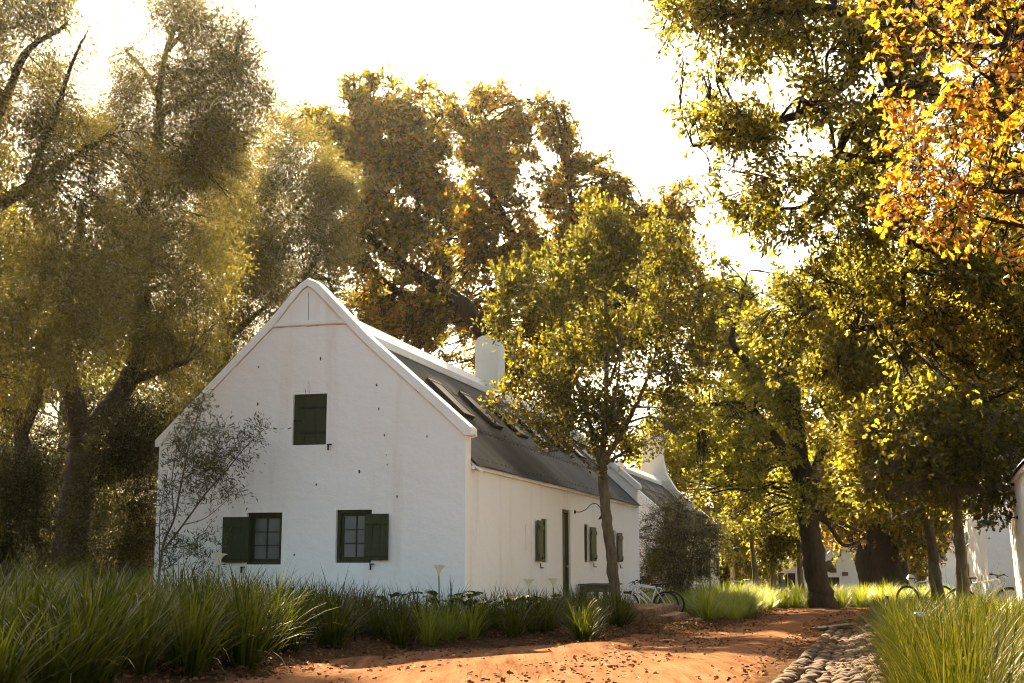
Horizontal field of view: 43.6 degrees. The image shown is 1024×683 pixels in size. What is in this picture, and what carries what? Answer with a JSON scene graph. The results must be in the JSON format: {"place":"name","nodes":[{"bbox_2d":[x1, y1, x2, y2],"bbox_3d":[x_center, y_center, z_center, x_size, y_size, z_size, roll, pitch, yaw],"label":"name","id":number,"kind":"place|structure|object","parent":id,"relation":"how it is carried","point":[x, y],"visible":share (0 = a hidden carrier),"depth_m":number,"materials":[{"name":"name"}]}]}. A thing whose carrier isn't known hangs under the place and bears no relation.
{"place":"outdoors","nodes":[
{"label":"outdoors","id":0,"kind":"place"},
{"bbox_2d":[3,564,925,682],"bbox_3d":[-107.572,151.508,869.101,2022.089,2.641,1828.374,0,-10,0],"label":"ground","id":1,"kind":"structure","parent":0,"point":[770,668],"depth_m":17.51,"materials":[{"name":"soil"}]},
{"bbox_2d":[0,100,45,450],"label":"oak tree","id":2,"kind":"object","parent":1,"relation":"on","point":[7,160],"visible":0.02,"depth_m":65.99,"materials":[{"name":"green plant"}]},
{"bbox_2d":[0,556,63,667],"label":"grass tussock","id":3,"kind":"object","parent":1,"relation":"on","point":[10,613],"depth_m":10.98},
{"bbox_2d":[0,266,86,570],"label":"olive tree","id":4,"kind":"object","parent":1,"relation":"on","point":[25,426],"visible":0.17,"depth_m":24.81,"materials":[{"name":"green plant"}]},
{"bbox_2d":[2,541,91,611],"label":"grass tussock","id":5,"kind":"object","parent":1,"relation":"on","point":[27,574],"depth_m":13.26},
{"bbox_2d":[0,425,105,584],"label":"shade shrub","id":6,"kind":"object","parent":1,"relation":"on","point":[20,486],"visible":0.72,"depth_m":22.43,"materials":[{"name":"green plant"}]},
{"bbox_2d":[0,546,110,664],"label":"grass tussock","id":7,"kind":"object","parent":1,"relation":"on","point":[24,596],"depth_m":11.26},
{"bbox_2d":[0,574,112,682],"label":"grass tussock","id":8,"kind":"object","parent":1,"relation":"on","point":[11,675],"depth_m":9.48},
{"bbox_2d":[2,547,125,657],"bbox_3d":[-4.461,2.518,11.942,1.673,1.289,1.998,4,-10,-21],"label":"grass tussock","id":9,"kind":"object","parent":1,"relation":"on","point":[45,582],"depth_m":11.83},
{"bbox_2d":[0,569,148,682],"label":"grass tussock","id":10,"kind":"object","parent":1,"relation":"on","point":[53,667],"depth_m":10.08,"materials":[{"name":"plant"}]},
{"bbox_2d":[0,183,176,555],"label":"oak tree","id":11,"kind":"object","parent":1,"relation":"on","point":[97,366],"visible":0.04,"depth_m":57.31,"materials":[{"name":"green plant"}]},
{"bbox_2d":[11,566,174,682],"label":"grass tussock","id":12,"kind":"object","parent":1,"relation":"on","point":[92,677],"depth_m":10.43,"materials":[{"name":"plant"}]},
{"bbox_2d":[0,0,188,425],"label":"olive tree","id":13,"kind":"object","parent":1,"relation":"on","point":[51,121],"visible":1,"depth_m":20.43,"materials":[{"name":"green plant"}]},
{"bbox_2d":[8,550,206,682],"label":"grass tussock","id":14,"kind":"object","parent":1,"relation":"on","point":[109,676],"depth_m":11.02,"materials":[{"name":"plant"}]},
{"bbox_2d":[0,346,220,584],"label":"shade shrub","id":15,"kind":"object","parent":1,"relation":"on","point":[92,394],"visible":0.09,"depth_m":30.52,"materials":[{"name":"green plant"}]},
{"bbox_2d":[50,381,173,588],"bbox_3d":[-7.631,3.192,25.211,2.638,4.894,4.057,4,-10,-21],"label":"shade shrub","id":16,"kind":"object","parent":1,"relation":"on","point":[123,447],"visible":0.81,"depth_m":24.88,"materials":[{"name":"green plant"}]},
{"bbox_2d":[27,558,211,659],"bbox_3d":[-3.771,2.515,11.989,2.009,1.104,1.717,1,-10,-4],"label":"grass tussock","id":17,"kind":"object","parent":1,"relation":"on","point":[115,588],"depth_m":11.81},
{"bbox_2d":[56,550,196,615],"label":"grass tussock","id":18,"kind":"object","parent":1,"relation":"on","point":[127,579],"depth_m":13.78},
{"bbox_2d":[65,559,211,675],"bbox_3d":[-3.401,2.672,12.026,1.782,1.275,1.768,-7,-12,34],"label":"grass tussock","id":19,"kind":"object","parent":1,"relation":"on","point":[142,665],"depth_m":11.88,"materials":[{"name":"plant"}]},
{"bbox_2d":[65,560,223,663],"bbox_3d":[-3.758,2.696,12.838,1.702,1.088,1.703,3,-10,-16],"label":"grass tussock","id":20,"kind":"object","parent":1,"relation":"on","point":[176,599],"depth_m":12.63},
{"bbox_2d":[52,0,302,579],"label":"olive tree","id":21,"kind":"object","parent":1,"relation":"on","point":[212,121],"visible":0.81,"depth_m":27.58,"materials":[{"name":"green plant"}]},
{"bbox_2d":[1,549,354,606],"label":"grass","id":22,"kind":"structure","parent":1,"relation":"on","point":[181,573],"depth_m":17.57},
{"bbox_2d":[135,579,261,665],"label":"grass tussock","id":23,"kind":"object","parent":1,"relation":"on","point":[213,641],"depth_m":12.78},
{"bbox_2d":[158,564,252,632],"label":"grass tussock","id":24,"kind":"object","parent":1,"relation":"on","point":[203,592],"depth_m":14.25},
{"bbox_2d":[140,383,291,590],"bbox_3d":[-5.001,2.731,21.294,2.529,4.127,1.416,0,-10,0],"label":"sapling","id":25,"kind":"object","parent":1,"relation":"on","point":[209,461],"visible":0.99,"depth_m":21.41,"materials":[{"name":"plant"}]},
{"bbox_2d":[146,563,285,672],"bbox_3d":[-3.201,2.902,13.482,1.955,1.285,1.988,2,-10,-14],"label":"grass tussock","id":26,"kind":"object","parent":1,"relation":"on","point":[194,585],"depth_m":13.61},
{"bbox_2d":[137,560,297,677],"bbox_3d":[-3.176,2.743,12.596,1.662,1.273,1.906,10,-14,-44],"label":"grass tussock","id":27,"kind":"object","parent":1,"relation":"on","point":[197,656],"depth_m":12.35,"materials":[{"name":"plant"}]},
{"bbox_2d":[180,555,301,652],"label":"grass tussock","id":28,"kind":"object","parent":1,"relation":"on","point":[239,592],"depth_m":14.75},
{"bbox_2d":[200,564,292,673],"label":"grass tussock","id":29,"kind":"object","parent":1,"relation":"on","point":[248,613],"depth_m":13.92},
{"bbox_2d":[186,561,324,675],"bbox_3d":[-2.709,2.963,13.570,1.953,1.372,2.323,6,-11,-30],"label":"grass tussock","id":30,"kind":"object","parent":1,"relation":"on","point":[243,649],"depth_m":13.49,"materials":[{"name":"plant"}]},
{"bbox_2d":[137,95,389,424],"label":"olive tree","id":31,"kind":"object","parent":1,"relation":"on","point":[277,259],"visible":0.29,"depth_m":40.87,"materials":[{"name":"green plant"}]},
{"bbox_2d":[225,567,331,618],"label":"grass tussock","id":32,"kind":"object","parent":1,"relation":"on","point":[288,589],"depth_m":17.11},
{"bbox_2d":[231,562,326,654],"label":"grass tussock","id":33,"kind":"object","parent":1,"relation":"on","point":[280,623],"depth_m":15.32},
{"bbox_2d":[238,575,339,647],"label":"grass tussock","id":34,"kind":"object","parent":1,"relation":"on","point":[288,601],"depth_m":16.39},
{"bbox_2d":[254,578,352,653],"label":"grass tussock","id":35,"kind":"object","parent":1,"relation":"on","point":[295,640],"depth_m":15.88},
{"bbox_2d":[258,574,348,640],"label":"grass tussock","id":36,"kind":"object","parent":1,"relation":"on","point":[310,635],"depth_m":17.61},
{"bbox_2d":[284,567,380,648],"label":"grass tussock","id":37,"kind":"object","parent":1,"relation":"on","point":[335,636],"depth_m":17.08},
{"bbox_2d":[305,580,369,641],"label":"grass tussock","id":38,"kind":"object","parent":1,"relation":"on","point":[339,608],"depth_m":17.54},
{"bbox_2d":[309,576,381,639],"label":"grass tussock","id":39,"kind":"object","parent":1,"relation":"on","point":[351,611],"depth_m":18.07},
{"bbox_2d":[328,579,402,635],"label":"grass tussock","id":40,"kind":"object","parent":1,"relation":"on","point":[360,628],"depth_m":19.39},
{"bbox_2d":[340,582,415,640],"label":"grass tussock","id":41,"kind":"object","parent":1,"relation":"on","point":[376,630],"depth_m":18.79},
{"bbox_2d":[263,63,513,391],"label":"oak tree","id":42,"kind":"object","parent":1,"relation":"on","point":[407,154],"visible":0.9,"depth_m":50.12,"materials":[{"name":"green plant"}]},
{"bbox_2d":[358,582,426,631],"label":"grass tussock","id":43,"kind":"object","parent":1,"relation":"on","point":[398,613],"depth_m":19.17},
{"bbox_2d":[153,278,641,628],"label":"white cottage","id":44,"kind":"structure","parent":1,"relation":"on","point":[389,461],"depth_m":22.61,"materials":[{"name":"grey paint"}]},
{"bbox_2d":[247,513,281,564],"bbox_3d":[-4.317,3.468,22.527,0.680,0.900,0.100,-3,-10,15],"label":"window","id":45,"kind":"structure","parent":44,"relation":"in","point":[265,534],"depth_m":22.55,"materials":[{"name":"green paint"}]},
{"bbox_2d":[337,510,371,562],"bbox_3d":[-2.691,3.363,22.094,0.660,0.900,0.100,-3,-10,15],"label":"window","id":46,"kind":"structure","parent":44,"relation":"in","point":[351,523],"depth_m":22.13,"materials":[{"name":"green paint"}]},
{"bbox_2d":[562,513,567,593],"bbox_3d":[1.143,5.061,28.628,0.122,2.420,0.678,-3,-10,15],"label":"door","id":47,"kind":"structure","parent":44,"relation":"in","point":[563,515],"depth_m":28.83,"materials":[{"name":"green paint"}]},
{"bbox_2d":[364,591,430,650],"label":"grass tussock","id":48,"kind":"object","parent":1,"relation":"on","point":[399,630],"depth_m":18.43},
{"bbox_2d":[389,584,459,637],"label":"grass tussock","id":49,"kind":"object","parent":1,"relation":"on","point":[416,604],"depth_m":19.41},
{"bbox_2d":[399,584,470,645],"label":"grass tussock","id":50,"kind":"object","parent":1,"relation":"on","point":[431,633],"depth_m":18.88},
{"bbox_2d":[406,565,474,613],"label":"calla lily","id":51,"kind":"object","parent":1,"relation":"on","point":[438,568],"visible":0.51,"depth_m":20.51,"materials":[{"name":"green plant"}]},
{"bbox_2d":[421,594,478,640],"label":"grass tussock","id":52,"kind":"object","parent":1,"relation":"on","point":[453,633],"depth_m":19.18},
{"bbox_2d":[421,578,489,624],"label":"grass tussock","id":53,"kind":"object","parent":1,"relation":"on","point":[451,600],"depth_m":20.14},
{"bbox_2d":[439,591,502,616],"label":"calla lily","id":54,"kind":"object","parent":1,"relation":"on","point":[477,593],"visible":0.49,"depth_m":20.08,"materials":[{"name":"green plant"}]},
{"bbox_2d":[443,593,506,639],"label":"grass tussock","id":55,"kind":"object","parent":1,"relation":"on","point":[471,629],"depth_m":19.43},
{"bbox_2d":[455,595,503,640],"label":"grass tussock","id":56,"kind":"object","parent":1,"relation":"on","point":[483,619],"depth_m":19.70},
{"bbox_2d":[456,590,506,635],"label":"grass tussock","id":57,"kind":"object","parent":1,"relation":"on","point":[486,628],"depth_m":20.02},
{"bbox_2d":[476,587,524,629],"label":"grass tussock","id":58,"kind":"object","parent":1,"relation":"on","point":[494,625],"depth_m":21.27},
{"bbox_2d":[489,585,544,637],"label":"grass tussock","id":59,"kind":"object","parent":1,"relation":"on","point":[510,626],"depth_m":20.11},
{"bbox_2d":[488,593,546,620],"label":"calla lily","id":60,"kind":"object","parent":1,"relation":"on","point":[522,598],"visible":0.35,"depth_m":21.14,"materials":[{"name":"green plant"}]},
{"bbox_2d":[501,586,570,633],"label":"grass tussock","id":61,"kind":"object","parent":1,"relation":"on","point":[532,629],"depth_m":20.69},
{"bbox_2d":[527,590,569,632],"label":"grass tussock","id":62,"kind":"object","parent":1,"relation":"on","point":[550,627],"depth_m":21.07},
{"bbox_2d":[409,77,710,413],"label":"oak tree","id":63,"kind":"object","parent":1,"relation":"on","point":[493,156],"visible":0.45,"depth_m":56.60,"materials":[{"name":"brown plant"}]},
{"bbox_2d":[551,586,593,628],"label":"grass tussock","id":64,"kind":"object","parent":1,"relation":"on","point":[570,602],"depth_m":22.92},
{"bbox_2d":[551,599,607,641],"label":"grass tussock","id":65,"kind":"object","parent":1,"relation":"on","point":[580,630],"depth_m":20.78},
{"bbox_2d":[571,600,608,639],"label":"grass tussock","id":66,"kind":"object","parent":1,"relation":"on","point":[599,621],"depth_m":21.50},
{"bbox_2d":[578,583,621,601],"bbox_3d":[2.083,6.162,29.997,0.712,0.960,1.750,-3,-10,15],"label":"garden table","id":67,"kind":"object","parent":1,"relation":"on","point":[597,586],"visible":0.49,"depth_m":29.31,"materials":[{"name":"grey wood"}]},
{"bbox_2d":[582,592,618,626],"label":"grass tussock","id":68,"kind":"object","parent":1,"relation":"on","point":[606,621],"depth_m":24.30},
{"bbox_2d":[470,186,735,604],"bbox_3d":[2.109,1.095,28.085,5.610,10.046,4.855,8,-13,-39],"label":"young oak","id":69,"kind":"object","parent":1,"relation":"on","point":[582,349],"visible":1,"depth_m":27.95,"materials":[{"name":"green plant"}]},
{"bbox_2d":[589,583,646,627],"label":"grass tussock","id":70,"kind":"object","parent":1,"relation":"on","point":[617,619],"depth_m":24.54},
{"bbox_2d":[623,580,678,604],"bbox_3d":[3.681,7.084,35.139,1.852,1.031,0.729,1,-15,-6],"label":"bicycle","id":71,"kind":"object","parent":1,"relation":"on","point":[656,596],"visible":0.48,"depth_m":35.19,"materials":[{"name":"white paint"}]},
{"bbox_2d":[629,580,684,611],"bbox_3d":[3.906,7.202,35.803,1.852,1.031,0.729,-1,-10,3],"label":"bicycle","id":72,"kind":"object","parent":1,"relation":"on","point":[663,595],"visible":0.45,"depth_m":35.78,"materials":[{"name":"white metal"}]},
{"bbox_2d":[629,603,702,622],"bbox_3d":[3.640,7.127,32.468,2.300,0.882,4.464,-3,-10,15],"label":"stone landing","id":73,"kind":"object","parent":1,"relation":"on","point":[654,612],"visible":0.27,"depth_m":31.30,"materials":[{"name":"red stone"}]},
{"bbox_2d":[614,433,719,600],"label":"cottage","id":74,"kind":"structure","parent":1,"relation":"on","point":[652,476],"depth_m":56.21,"materials":[{"name":"white paint"}]},
{"bbox_2d":[639,485,735,597],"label":"twiggy bush","id":75,"kind":"object","parent":1,"relation":"on","point":[667,557],"visible":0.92,"depth_m":41.14,"materials":[{"name":"green plant"}]},
{"bbox_2d":[621,375,809,589],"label":"oak tree","id":76,"kind":"object","parent":1,"relation":"on","point":[674,466],"visible":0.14,"depth_m":72.37,"materials":[{"name":"green plant"}]},
{"bbox_2d":[681,251,761,586],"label":"oak tree","id":77,"kind":"object","parent":1,"relation":"on","point":[725,335],"visible":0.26,"depth_m":79.39,"materials":[{"name":"green plant"}]},
{"bbox_2d":[717,504,759,587],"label":"sapling","id":78,"kind":"object","parent":1,"relation":"on","point":[734,556],"visible":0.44,"depth_m":61.87,"materials":[{"name":"plant"}]},
{"bbox_2d":[706,455,791,590],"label":"sapling","id":79,"kind":"object","parent":1,"relation":"on","point":[750,536],"visible":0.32,"depth_m":54.17,"materials":[{"name":"plant"}]},
{"bbox_2d":[657,242,866,608],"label":"oak tree","id":80,"kind":"object","parent":1,"relation":"on","point":[793,458],"visible":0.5,"depth_m":48.93,"materials":[{"name":"green plant"}]},
{"bbox_2d":[740,517,795,591],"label":"sapling","id":81,"kind":"object","parent":1,"relation":"on","point":[766,556],"visible":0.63,"depth_m":55.88,"materials":[{"name":"plant"}]},
{"bbox_2d":[769,499,823,590],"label":"sapling","id":82,"kind":"object","parent":1,"relation":"on","point":[796,553],"visible":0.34,"depth_m":56.04,"materials":[{"name":"plant"}]},
{"bbox_2d":[640,577,955,621],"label":"tufted grass","id":83,"kind":"structure","parent":1,"relation":"on","point":[738,602],"depth_m":42.20,"materials":[{"name":"plant"}]},
{"bbox_2d":[741,548,863,591],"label":"building","id":84,"kind":"structure","parent":1,"relation":"on","point":[840,573],"depth_m":83.65,"materials":[{"name":"white paint"}]},
{"bbox_2d":[764,410,866,547],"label":"oak tree","id":85,"kind":"object","parent":1,"relation":"on","point":[827,545],"visible":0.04,"depth_m":86.33,"materials":[{"name":"green plant"}]},
{"bbox_2d":[631,0,1023,416],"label":"oak tree","id":86,"kind":"object","parent":1,"relation":"on","point":[936,314],"visible":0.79,"depth_m":17.39,"materials":[{"name":"green plant"}]},
{"bbox_2d":[771,623,887,682],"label":"cobbled gutter","id":87,"kind":"object","parent":1,"relation":"on","point":[815,655],"visible":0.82,"depth_m":15.34,"materials":[{"name":"stone"}]},
{"bbox_2d":[854,541,878,590],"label":"tree stump","id":88,"kind":"object","parent":1,"relation":"on","point":[864,567],"visible":0.75,"depth_m":64.69,"materials":[{"name":"brown wood"}]},
{"bbox_2d":[725,232,1023,439],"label":"oak tree","id":89,"kind":"object","parent":1,"relation":"on","point":[844,365],"visible":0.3,"depth_m":30.59,"materials":[{"name":"green plant"}]},
{"bbox_2d":[805,396,976,599],"bbox_3d":[10.773,3.420,35.020,4.757,8.206,6.205,-6,-11,30],"label":"young oak","id":90,"kind":"object","parent":1,"relation":"on","point":[933,555],"visible":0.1,"depth_m":34.36,"materials":[{"name":"green plant"}]},
{"bbox_2d":[813,412,969,590],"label":"oak tree","id":91,"kind":"object","parent":1,"relation":"on","point":[885,556],"visible":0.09,"depth_m":66.46,"materials":[{"name":"green plant"}]},
{"bbox_2d":[846,590,945,669],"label":"grass tussock","id":92,"kind":"object","parent":1,"relation":"on","point":[889,620],"depth_m":12.50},
{"bbox_2d":[787,599,1009,682],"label":"grass tussock","id":93,"kind":"object","parent":1,"relation":"on","point":[894,662],"depth_m":7.03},
{"bbox_2d":[851,589,951,668],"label":"grass tussock","id":94,"kind":"object","parent":1,"relation":"on","point":[887,621],"depth_m":12.22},
{"bbox_2d":[809,582,1001,681],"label":"grass tussock","id":95,"kind":"object","parent":1,"relation":"on","point":[895,618],"depth_m":8.43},
{"bbox_2d":[841,593,970,680],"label":"grass tussock","id":96,"kind":"object","parent":1,"relation":"on","point":[889,632],"depth_m":10.25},
{"bbox_2d":[856,515,965,576],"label":"oak tree","id":97,"kind":"object","parent":1,"relation":"on","point":[904,568],"visible":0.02,"depth_m":70.02,"materials":[{"name":"green plant"}]},
{"bbox_2d":[821,334,1023,600],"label":"young oak","id":98,"kind":"object","parent":1,"relation":"on","point":[914,455],"visible":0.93,"depth_m":26.10,"materials":[{"name":"green plant"}]},
{"bbox_2d":[823,568,1023,682],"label":"grass tussock","id":99,"kind":"object","parent":1,"relation":"on","point":[981,660],"depth_m":6.04,"materials":[{"name":"plant"}]},
{"bbox_2d":[905,531,951,587],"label":"oak tree","id":100,"kind":"object","parent":1,"relation":"on","point":[921,573],"visible":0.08,"depth_m":108.49,"materials":[{"name":"green plant"}]},
{"bbox_2d":[841,563,1023,682],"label":"grass tussock","id":101,"kind":"object","parent":1,"relation":"on","point":[963,617],"depth_m":7.83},
{"bbox_2d":[911,522,955,588],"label":"distant house","id":102,"kind":"structure","parent":1,"relation":"on","point":[948,570],"depth_m":147.72,"materials":[{"name":"white paint"}]},
{"bbox_2d":[847,582,1023,682],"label":"grass tussock","id":103,"kind":"object","parent":1,"relation":"on","point":[937,677],"depth_m":5.58,"materials":[{"name":"plant"}]},
{"bbox_2d":[847,0,1023,284],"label":"oak tree","id":104,"kind":"object","parent":1,"relation":"on","point":[987,122],"visible":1,"depth_m":9.87,"materials":[{"name":"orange plant"}]},
{"bbox_2d":[871,603,1022,681],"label":"grass tussock","id":105,"kind":"object","parent":1,"relation":"on","point":[963,644],"depth_m":7.14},
{"bbox_2d":[922,569,1023,680],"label":"grass tussock","id":106,"kind":"object","parent":1,"relation":"on","point":[994,612],"depth_m":9.65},
{"bbox_2d":[928,591,1023,617],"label":"tall grass","id":107,"kind":"structure","parent":1,"relation":"on","point":[986,599],"depth_m":24.21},
{"bbox_2d":[946,573,1014,603],"bbox_3d":[10.382,5.609,28.063,1.852,1.031,0.729,1,-10,-4],"label":"bicycle","id":108,"kind":"object","parent":1,"relation":"on","point":[1002,590],"visible":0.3,"depth_m":28.09,"materials":[{"name":"white metal"}]},
{"bbox_2d":[941,567,1023,656],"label":"grass tussock","id":109,"kind":"object","parent":1,"relation":"on","point":[998,605],"depth_m":10.05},
{"bbox_2d":[952,578,1023,682],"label":"grass tussock","id":110,"kind":"object","parent":1,"relation":"on","point":[1021,624],"depth_m":8.94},
{"bbox_2d":[967,483,1013,599],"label":"yard building","id":111,"kind":"structure","parent":1,"relation":"on","point":[994,550],"depth_m":40.50,"materials":[{"name":"paint"}]},
{"bbox_2d":[1002,449,1023,598],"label":"roadside cottage","id":112,"kind":"structure","parent":1,"relation":"on","point":[1017,536],"depth_m":25.47,"materials":[{"name":"paint"}]},
{"bbox_2d":[0,0,1023,560],"label":"sky","id":113,"kind":"structure","parent":0,"point":[595,56],"materials":[{"name":"white"}]},
{"bbox_2d":[222,607,870,682],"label":"path","id":114,"kind":"structure","parent":0,"point":[675,668],"depth_m":14.89,"materials":[{"name":"soil"}]},
{"bbox_2d":[3,608,899,682],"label":"leaf litter","id":115,"kind":"object","parent":114,"relation":"on","point":[346,655],"visible":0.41,"depth_m":17.95,"materials":[{"name":"brown plant"}]},
{"bbox_2d":[160,616,832,682],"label":"pebbles","id":116,"kind":"object","parent":114,"relation":"on","point":[482,678],"visible":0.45,"depth_m":16.14,"materials":[{"name":"stone"}]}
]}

